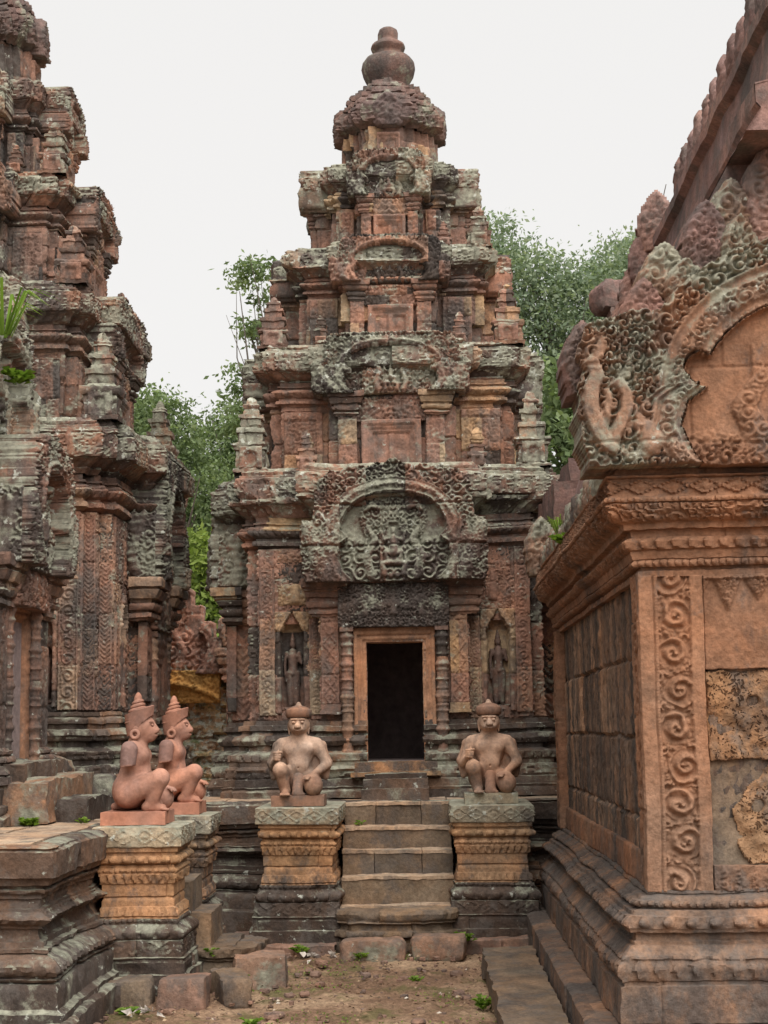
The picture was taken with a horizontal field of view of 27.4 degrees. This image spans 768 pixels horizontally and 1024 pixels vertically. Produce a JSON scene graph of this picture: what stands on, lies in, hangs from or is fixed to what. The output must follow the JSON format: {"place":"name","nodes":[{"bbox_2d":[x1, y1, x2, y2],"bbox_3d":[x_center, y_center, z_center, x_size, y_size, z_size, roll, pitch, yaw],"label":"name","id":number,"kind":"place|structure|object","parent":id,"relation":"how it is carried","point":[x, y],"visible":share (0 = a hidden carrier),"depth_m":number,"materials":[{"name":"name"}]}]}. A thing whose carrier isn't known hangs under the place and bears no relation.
{"place":"outdoors","nodes":[
{"label":"outdoors","id":0,"kind":"place"},
{"bbox_2d":[0,0,195,776],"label":"temple tower","id":1,"kind":"structure","parent":0,"point":[113,624],"depth_m":15.52,"materials":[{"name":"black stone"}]},
{"bbox_2d":[31,60,40,80],"bbox_3d":[-3.814,-4.653,17.098,0.117,0.421,0.264,-1,-8,1],"label":"false door","id":2,"kind":"structure","parent":1,"relation":"in","point":[36,71],"depth_m":17.06,"materials":[{"name":"brown stone"}]},
{"bbox_2d":[68,166,73,183],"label":"false door","id":3,"kind":"structure","parent":1,"relation":"in","point":[71,174],"depth_m":17.06,"materials":[{"name":"brown stone"}]},
{"bbox_2d":[93,265,103,296],"bbox_3d":[-3.082,-2.326,16.756,0.117,0.479,0.486,-1,-8,1],"label":"false door","id":4,"kind":"structure","parent":1,"relation":"in","point":[98,279],"depth_m":16.83,"materials":[{"name":"brown stone"}]},
{"bbox_2d":[120,398,130,426],"bbox_3d":[-2.781,-0.929,16.559,0.121,0.544,0.621,-1,-8,1],"label":"false door","id":5,"kind":"structure","parent":1,"relation":"in","point":[125,407],"depth_m":16.78,"materials":[{"name":"brown stone"}]},
{"bbox_2d":[152,630,167,714],"bbox_3d":[-2.333,1.906,16.161,0.123,1.351,0.723,-1,-8,1],"label":"false door","id":6,"kind":"structure","parent":1,"relation":"in","point":[162,662],"depth_m":16.40,"materials":[{"name":"brown stone"}]},
{"bbox_2d":[93,953,483,1023],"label":"gravel","id":7,"kind":"structure","parent":0,"point":[274,1015],"depth_m":10.22,"materials":[{"name":"brown gravel"}]},
{"bbox_2d":[103,953,496,1023],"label":"ground","id":8,"kind":"structure","parent":0,"point":[401,1008],"depth_m":10.04,"materials":[{"name":"brown soil"}]},
{"bbox_2d":[108,975,155,1007],"bbox_3d":[-1.657,3.061,9.965,0.411,0.236,0.234,-1,-8,1],"label":"fallen block","id":9,"kind":"object","parent":8,"relation":"on","point":[138,990],"depth_m":9.86,"materials":[{"name":"brown stone"}]},
{"bbox_2d":[115,1006,149,1014],"bbox_3d":[-1.543,3.068,9.671,0.220,0.047,0.212,-1,-8,1],"label":"weed","id":10,"kind":"object","parent":8,"relation":"on","point":[133,1009],"visible":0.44,"depth_m":9.66,"materials":[{"name":"green plant"}]},
{"bbox_2d":[122,1005,164,1016],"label":"dry fallen leaves","id":11,"kind":"object","parent":8,"relation":"on","point":[142,1010],"visible":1,"depth_m":9.51,"materials":[{"name":"white plant"}]},
{"bbox_2d":[92,820,202,996],"bbox_3d":[-1.603,2.667,10.539,0.727,1.155,0.741,-1,-8,1],"label":"statue pedestal","id":12,"kind":"object","parent":8,"relation":"on","point":[145,912],"visible":0.82,"depth_m":10.30,"materials":[{"name":"black stone"}]},
{"bbox_2d":[100,692,176,825],"bbox_3d":[-1.652,1.667,10.681,0.463,0.883,0.456,-1,-8,1],"label":"guardian statue","id":13,"kind":"object","parent":12,"relation":"on","point":[142,793],"visible":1,"depth_m":10.51,"materials":[{"name":"pink stone"}]},
{"bbox_2d":[156,972,211,1010],"bbox_3d":[-1.262,3.048,9.929,0.322,0.260,0.322,-1,-8,1],"label":"fallen block","id":14,"kind":"object","parent":8,"relation":"on","point":[189,991],"depth_m":9.79,"materials":[{"name":"brown stone"}]},
{"bbox_2d":[133,372,235,546],"bbox_3d":[-4.170,1.615,30.273,4.492,8.794,3.515,-1,-8,1],"label":"broadleaf tree","id":15,"kind":"object","parent":8,"relation":"on","point":[198,508],"visible":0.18,"depth_m":30.16,"materials":[{"name":"green plant"}]},
{"bbox_2d":[170,588,227,781],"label":"gate pavilion","id":16,"kind":"structure","parent":8,"relation":"on","point":[198,681],"depth_m":19.41,"materials":[{"name":"brown stone"}]},
{"bbox_2d":[174,811,226,932],"bbox_3d":[-1.554,2.833,11.754,0.749,1.153,0.754,-1,-8,1],"label":"statue pedestal","id":17,"kind":"object","parent":8,"relation":"on","point":[202,858],"visible":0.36,"depth_m":11.53,"materials":[{"name":"black stone"}]},
{"bbox_2d":[157,696,208,814],"bbox_3d":[-1.569,1.831,11.888,0.463,0.883,0.456,-1,-8,1],"label":"guardian statue","id":18,"kind":"object","parent":17,"relation":"on","point":[188,783],"visible":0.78,"depth_m":11.77,"materials":[{"name":"pink stone"}]},
{"bbox_2d":[187,518,222,637],"bbox_3d":[-2.884,2.616,24.354,2.902,5.136,2.586,-1,-8,1],"label":"broadleaf tree","id":19,"kind":"object","parent":8,"relation":"on","point":[198,562],"visible":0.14,"depth_m":24.22,"materials":[{"name":"green plant"}]},
{"bbox_2d":[179,396,241,492],"bbox_3d":[-2.551,1.859,31.953,4.382,8.735,3.644,-1,-8,1],"label":"broadleaf tree","id":20,"kind":"object","parent":8,"relation":"on","point":[231,453],"visible":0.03,"depth_m":32.08,"materials":[{"name":"green plant"}]},
{"bbox_2d":[183,873,267,972],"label":"side steps","id":21,"kind":"structure","parent":8,"relation":"on","point":[210,933],"depth_m":10.86,"materials":[{"name":"brown stone"}]},
{"bbox_2d":[204,947,219,956],"bbox_3d":[-1.176,2.999,10.728,0.120,0.059,0.142,-1,-8,1],"label":"weed","id":22,"kind":"object","parent":21,"relation":"on","point":[207,949],"visible":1,"depth_m":10.71,"materials":[{"name":"green plant"}]},
{"bbox_2d":[209,967,252,1008],"bbox_3d":[-0.987,3.089,10.193,0.222,0.229,0.511,1,-8,-16],"label":"fallen block","id":23,"kind":"object","parent":8,"relation":"on","point":[229,985],"depth_m":9.98,"materials":[{"name":"brown stone"}]},
{"bbox_2d":[204,249,276,439],"bbox_3d":[-1.794,0.445,27.297,2.579,10.219,1.457,-1,-8,1],"label":"slender tree","id":24,"kind":"object","parent":8,"relation":"on","point":[242,281],"visible":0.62,"depth_m":27.62,"materials":[{"name":"green plant"}]},
{"bbox_2d":[239,1017,263,1023],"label":"weed","id":25,"kind":"object","parent":8,"relation":"on","point":[251,1021],"visible":1,"depth_m":9.07,"materials":[{"name":"green plant"}]},
{"bbox_2d":[232,950,288,989],"bbox_3d":[-0.844,3.137,10.716,0.408,0.270,0.382,0,-8,-7],"label":"fallen block","id":26,"kind":"object","parent":8,"relation":"on","point":[268,969],"depth_m":10.57,"materials":[{"name":"stone"}]},
{"bbox_2d":[0,782,560,1023],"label":"stone terrace","id":27,"kind":"structure","parent":8,"relation":"on","point":[57,936],"depth_m":9.44,"materials":[{"name":"black stone"}]},
{"bbox_2d":[18,817,38,825],"bbox_3d":[-2.422,2.110,10.741,0.151,0.062,0.165,2,-8,-18],"label":"weed","id":28,"kind":"object","parent":27,"relation":"on","point":[28,821],"visible":1,"depth_m":10.71,"materials":[{"name":"green plant"}]},
{"bbox_2d":[0,307,114,827],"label":"temple hall","id":29,"kind":"structure","parent":27,"relation":"on","point":[39,532],"depth_m":11.62,"materials":[{"name":"black stone"}]},
{"bbox_2d":[0,366,35,384],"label":"weed","id":30,"kind":"object","parent":29,"relation":"on","point":[21,376],"visible":1,"depth_m":11.47,"materials":[{"name":"green plant"}]},
{"bbox_2d":[0,277,60,337],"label":"weed","id":31,"kind":"object","parent":29,"relation":"on","point":[9,329],"visible":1,"depth_m":11.24,"materials":[{"name":"green plant"}]},
{"bbox_2d":[74,816,89,823],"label":"weed","id":32,"kind":"object","parent":27,"relation":"on","point":[83,818],"visible":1,"depth_m":10.87,"materials":[{"name":"green plant"}]},
{"bbox_2d":[92,773,115,794],"bbox_3d":[-2.288,2.240,12.431,0.381,0.343,0.385,-1,-8,1],"label":"fallen block","id":33,"kind":"object","parent":27,"relation":"on","point":[102,783],"depth_m":12.27,"materials":[{"name":"stone"}]},
{"bbox_2d":[235,931,336,957],"bbox_3d":[-0.818,3.458,12.524,0.935,0.163,0.905,-1,-8,1],"label":"kerb course","id":34,"kind":"object","parent":8,"relation":"on","point":[319,948],"visible":0.27,"depth_m":12.09,"materials":[{"name":"brown stone"}]},
{"bbox_2d":[249,801,345,947],"bbox_3d":[-0.670,2.980,12.918,0.809,1.158,1.254,-1,-8,1],"label":"statue pedestal","id":35,"kind":"object","parent":34,"relation":"on","point":[300,846],"visible":0.7,"depth_m":12.42,"materials":[{"name":"black stone"}]},
{"bbox_2d":[267,702,332,806],"bbox_3d":[-0.693,1.967,12.806,0.540,0.838,0.427,-1,-8,1],"label":"guardian statue","id":36,"kind":"object","parent":35,"relation":"on","point":[299,762],"visible":1,"depth_m":12.75,"materials":[{"name":"stone"}]},
{"bbox_2d":[100,951,493,1023],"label":"leaf litter","id":37,"kind":"object","parent":8,"relation":"on","point":[173,1011],"visible":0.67,"depth_m":9.96,"materials":[{"name":"brown plant"}]},
{"bbox_2d":[288,944,309,952],"bbox_3d":[-0.651,3.340,12.037,0.170,0.061,0.148,-1,-8,1],"label":"weed","id":38,"kind":"object","parent":8,"relation":"on","point":[295,949],"visible":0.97,"depth_m":12.03,"materials":[{"name":"green plant"}]},
{"bbox_2d":[300,949,337,963],"bbox_3d":[-0.491,3.325,11.782,0.283,0.100,0.128,-1,-8,1],"label":"scrap pile","id":39,"kind":"object","parent":8,"relation":"on","point":[313,955],"visible":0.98,"depth_m":11.77,"materials":[{"name":"white paper"}]},
{"bbox_2d":[353,952,369,958],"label":"weed","id":40,"kind":"object","parent":8,"relation":"on","point":[358,955],"visible":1,"depth_m":11.71,"materials":[{"name":"green plant"}]},
{"bbox_2d":[339,936,406,963],"bbox_3d":[-0.082,3.312,11.870,0.507,0.208,0.274,-1,-8,1],"label":"fallen block","id":41,"kind":"object","parent":8,"relation":"on","point":[390,949],"depth_m":11.75,"materials":[{"name":"stone"}]},
{"bbox_2d":[252,953,496,1023],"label":"ground cover","id":42,"kind":"object","parent":8,"relation":"on","point":[349,987],"visible":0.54,"depth_m":10.07,"materials":[{"name":"green plant"}]},
{"bbox_2d":[334,905,458,954],"bbox_3d":[0.100,3.268,12.241,1.011,0.383,0.408,-1,-8,1],"label":"moulded foot step","id":43,"kind":"object","parent":8,"relation":"on","point":[406,924],"visible":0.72,"depth_m":12.12,"materials":[{"name":"brown stone"}]},
{"bbox_2d":[340,800,453,907],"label":"stone steps","id":44,"kind":"structure","parent":43,"relation":"on","point":[398,854],"depth_m":12.88,"materials":[{"name":"brown stone"}]},
{"bbox_2d":[354,820,365,825],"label":"weed","id":45,"kind":"object","parent":44,"relation":"on","point":[359,821],"visible":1,"depth_m":13.27,"materials":[{"name":"green plant"}]},
{"bbox_2d":[408,975,423,980],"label":"weed","id":46,"kind":"object","parent":8,"relation":"on","point":[415,977],"visible":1,"depth_m":10.67,"materials":[{"name":"green plant"}]},
{"bbox_2d":[410,932,466,960],"bbox_3d":[0.413,3.281,11.873,0.426,0.205,0.286,-1,-8,1],"label":"fallen block","id":47,"kind":"object","parent":8,"relation":"on","point":[428,946],"depth_m":11.76,"materials":[{"name":"stone"}]},
{"bbox_2d":[453,931,476,940],"bbox_3d":[0.625,3.238,12.007,0.161,0.076,0.144,-7,-10,39],"label":"weed","id":48,"kind":"object","parent":8,"relation":"on","point":[468,935],"visible":0.67,"depth_m":12.00,"materials":[{"name":"green plant"}]},
{"bbox_2d":[471,994,491,1009],"bbox_3d":[0.616,2.985,9.577,0.180,0.085,0.171,-1,-8,1],"label":"weed","id":49,"kind":"object","parent":8,"relation":"on","point":[483,1001],"visible":0.93,"depth_m":9.55,"materials":[{"name":"green plant"}]},
{"bbox_2d":[466,934,528,954],"bbox_3d":[0.947,3.408,12.480,0.775,0.192,0.919,-1,-8,1],"label":"kerb course","id":50,"kind":"object","parent":8,"relation":"on","point":[478,945],"visible":0.21,"depth_m":12.05,"materials":[{"name":"brown stone"}]},
{"bbox_2d":[448,798,541,937],"bbox_3d":[0.882,2.948,12.873,0.811,1.152,1.252,-1,-8,1],"label":"statue pedestal","id":51,"kind":"object","parent":50,"relation":"on","point":[494,890],"visible":0.85,"depth_m":12.38,"materials":[{"name":"black stone"}]},
{"bbox_2d":[456,699,522,803],"bbox_3d":[0.856,1.938,12.768,0.540,0.838,0.427,-1,-8,1],"label":"guardian statue","id":52,"kind":"object","parent":51,"relation":"on","point":[489,759],"visible":1,"depth_m":12.71,"materials":[{"name":"brown stone"}]},
{"bbox_2d":[481,945,569,1023],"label":"kerb slab","id":53,"kind":"structure","parent":8,"relation":"on","point":[520,989],"depth_m":9.41,"materials":[{"name":"brown stone"}]},
{"bbox_2d":[537,344,573,474],"bbox_3d":[3.425,1.005,25.128,2.997,8.370,2.916,4,-9,-34],"label":"broadleaf tree","id":54,"kind":"object","parent":8,"relation":"on","point":[557,427],"visible":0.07,"depth_m":24.94,"materials":[{"name":"green plant"}]},
{"bbox_2d":[482,185,665,467],"bbox_3d":[3.811,-0.186,28.493,6.096,11.684,4.172,-1,-8,1],"label":"broadleaf tree","id":55,"kind":"object","parent":8,"relation":"on","point":[554,319],"visible":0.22,"depth_m":28.71,"materials":[{"name":"green plant"}]},
{"bbox_2d":[580,220,636,296],"bbox_3d":[6.913,-0.285,31.006,6.244,12.458,4.260,-1,-8,1],"label":"broadleaf tree","id":56,"kind":"object","parent":8,"relation":"on","point":[628,233],"visible":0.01,"depth_m":31.27,"materials":[{"name":"green plant"}]},
{"bbox_2d":[523,0,767,1023],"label":"temple library","id":57,"kind":"structure","parent":8,"relation":"on","point":[651,576],"depth_m":7.97,"materials":[{"name":"stone"}]},
{"bbox_2d":[543,514,561,533],"bbox_3d":[1.280,0.096,11.471,0.341,0.144,0.334,-1,-8,1],"label":"weed","id":58,"kind":"object","parent":57,"relation":"on","point":[556,524],"visible":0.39,"depth_m":11.43,"materials":[{"name":"green plant"}]},
{"bbox_2d":[548,532,565,543],"bbox_3d":[1.211,0.180,10.543,0.191,0.086,0.174,4,-9,-31],"label":"weed","id":59,"kind":"object","parent":57,"relation":"on","point":[558,538],"visible":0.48,"depth_m":10.51,"materials":[{"name":"green plant"}]},
{"bbox_2d":[204,26,559,799],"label":"temple tower","id":60,"kind":"structure","parent":0,"point":[374,504],"depth_m":15.01,"materials":[{"name":"stone"}]},
{"bbox_2d":[342,147,345,163],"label":"false door","id":61,"kind":"structure","parent":60,"relation":"in","point":[343,156],"depth_m":16.77,"materials":[{"name":"red stone"}]},
{"bbox_2d":[377,131,399,148],"bbox_3d":[0.049,-3.773,16.412,0.245,0.367,0.120,-1,-8,1],"label":"false door","id":62,"kind":"structure","parent":60,"relation":"in","point":[381,136],"depth_m":16.39,"materials":[{"name":"red stone"}]},
{"bbox_2d":[373,213,405,233],"bbox_3d":[0.057,-2.822,15.939,0.330,0.379,0.120,-1,-8,1],"label":"false door","id":63,"kind":"structure","parent":60,"relation":"in","point":[383,223],"depth_m":15.92,"materials":[{"name":"red stone"}]},
{"bbox_2d":[368,304,412,332],"bbox_3d":[0.063,-1.834,15.495,0.456,0.420,0.124,-1,-8,1],"label":"false door","id":64,"kind":"structure","parent":60,"relation":"in","point":[394,317],"depth_m":15.47,"materials":[{"name":"red stone"}]},
{"bbox_2d":[361,418,421,462],"bbox_3d":[0.072,-0.655,15.069,0.578,0.466,0.123,-1,-8,1],"label":"false door","id":65,"kind":"structure","parent":60,"relation":"in","point":[382,439],"depth_m":15.05,"materials":[{"name":"red stone"}]},
{"bbox_2d":[435,145,437,161],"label":"false door","id":66,"kind":"structure","parent":60,"relation":"in","point":[436,146],"depth_m":16.74,"materials":[{"name":"stone"}]},
{"bbox_2d":[25,0,744,490],"label":"sky","id":67,"kind":"structure","parent":0,"point":[204,118],"materials":[{"name":"white"}]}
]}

